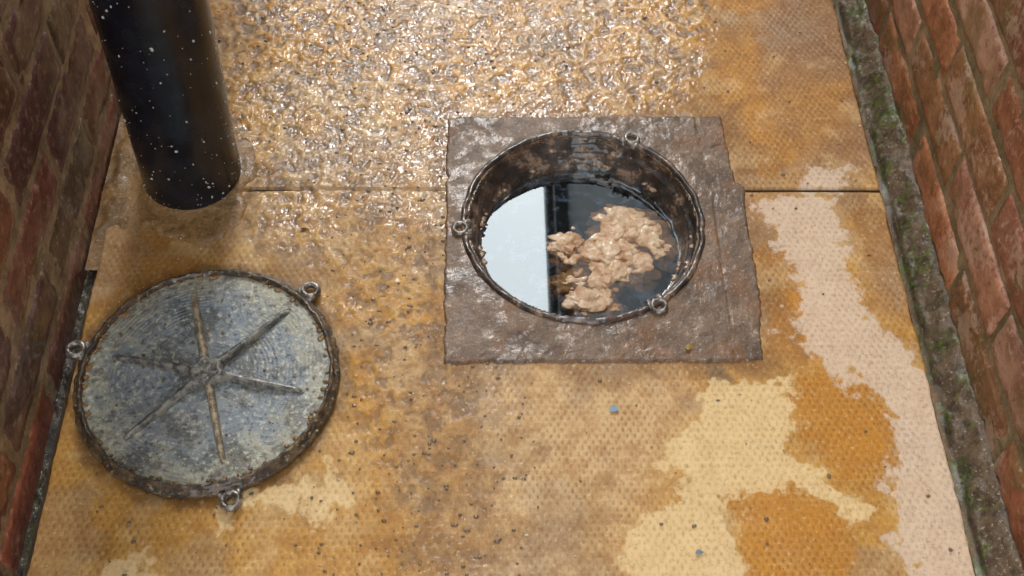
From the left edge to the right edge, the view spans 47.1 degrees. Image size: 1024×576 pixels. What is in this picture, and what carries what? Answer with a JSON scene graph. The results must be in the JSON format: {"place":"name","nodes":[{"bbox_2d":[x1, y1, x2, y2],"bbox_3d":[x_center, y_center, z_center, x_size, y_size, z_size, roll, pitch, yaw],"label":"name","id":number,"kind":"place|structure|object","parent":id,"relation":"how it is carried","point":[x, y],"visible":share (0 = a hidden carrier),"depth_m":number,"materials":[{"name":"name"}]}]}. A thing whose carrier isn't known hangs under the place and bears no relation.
{"place":"outdoors","nodes":[
{"label":"outdoors","id":0,"kind":"place"},
{"bbox_2d":[24,0,975,575],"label":"concrete paving","id":1,"kind":"structure","parent":0,"point":[842,350],"depth_m":1.41,"materials":[{"name":"brown concrete"}]},
{"bbox_2d":[16,270,93,575],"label":"silt","id":2,"kind":"object","parent":1,"relation":"on","point":[59,398],"visible":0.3,"depth_m":1.37,"materials":[{"name":"grey soil"}]},
{"bbox_2d":[85,113,264,269],"bbox_3d":[-0.416,-0.137,1.555,0.250,0.015,0.269,0,55,-1],"label":"mortar patch","id":3,"kind":"object","parent":1,"relation":"on","point":[126,201],"visible":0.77,"depth_m":1.53,"materials":[{"name":"concrete"}]},
{"bbox_2d":[65,269,340,512],"bbox_3d":[-0.366,0.108,1.373,0.328,0.025,0.325,0,55,-1],"label":"manhole cover","id":4,"kind":"object","parent":1,"relation":"on","point":[222,385],"visible":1,"depth_m":1.37,"materials":[{"name":"metal"}]},
{"bbox_2d":[300,223,308,227],"bbox_3d":[-0.267,-0.081,1.515,0.013,0.001,0.010,0,55,-1],"label":"fallen leaf","id":5,"kind":"object","parent":1,"relation":"on","point":[304,225],"visible":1,"depth_m":1.51,"materials":[{"name":"orange plant"}]},
{"bbox_2d":[46,3,961,571],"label":"mortar crumbs","id":6,"kind":"object","parent":1,"relation":"on","point":[628,383],"visible":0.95,"depth_m":1.45,"materials":[{"name":"grey concrete"}]},
{"bbox_2d":[95,0,959,575],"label":"grit","id":7,"kind":"object","parent":1,"relation":"on","point":[445,486],"visible":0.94,"depth_m":1.44,"materials":[{"name":"grey gravel"}]},
{"bbox_2d":[451,130,705,324],"bbox_3d":[0.085,-0.038,1.599,0.332,0.182,0.320,0,55,-1],"label":"manhole","id":8,"kind":"object","parent":1,"relation":"in","point":[581,230],"visible":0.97,"depth_m":1.60,"materials":[{"name":"metal"}]},
{"bbox_2d":[443,115,762,363],"bbox_3d":[0.113,-0.068,1.525,0.434,0.013,0.444,0,55,-1],"label":"mortar surround","id":9,"kind":"object","parent":1,"relation":"on","point":[713,313],"visible":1,"depth_m":1.47,"materials":[{"name":"brown concrete"}]},
{"bbox_2d":[609,405,618,411],"bbox_3d":[0.119,0.141,1.373,0.010,0.002,0.010,23,58,14],"label":"paint flake","id":10,"kind":"object","parent":1,"relation":"on","point":[613,408],"visible":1,"depth_m":1.37,"materials":[{"name":"paint"}]},
{"bbox_2d":[832,0,1023,575],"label":"mortar haunching","id":11,"kind":"object","parent":1,"relation":"on","point":[993,548],"visible":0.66,"depth_m":1.47,"materials":[{"name":"grey concrete"}]},
{"label":"ground","id":12,"kind":"structure","parent":0,"visible":0},
{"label":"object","id":13,"kind":"object","parent":12,"relation":"on","visible":0},
{"bbox_2d":[0,0,120,575],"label":"joints","id":14,"kind":"object","parent":13,"relation":"attached to","point":[12,331],"visible":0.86,"depth_m":1.34,"materials":[{"name":"grey concrete"}]},
{"bbox_2d":[0,0,121,575],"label":"bricks","id":15,"kind":"object","parent":13,"relation":"attached to","point":[20,35],"visible":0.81,"depth_m":1.34,"materials":[{"name":"brown brick"}]},
{"bbox_2d":[89,0,240,209],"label":"drain pipe","id":16,"kind":"object","parent":13,"relation":"attached to","point":[163,60],"visible":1,"depth_m":1.38,"materials":[{"name":"black plastic"}]},
{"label":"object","id":17,"kind":"object","parent":12,"relation":"on","visible":0},
{"bbox_2d":[865,0,1023,569],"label":"bricks","id":18,"kind":"object","parent":17,"relation":"attached to","point":[971,118],"visible":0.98,"depth_m":1.36,"materials":[{"name":"brown brick"}]},
{"bbox_2d":[879,0,1023,555],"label":"joints","id":19,"kind":"object","parent":17,"relation":"attached to","point":[1002,445],"visible":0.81,"depth_m":1.37,"materials":[{"name":"grey concrete"}]}
]}

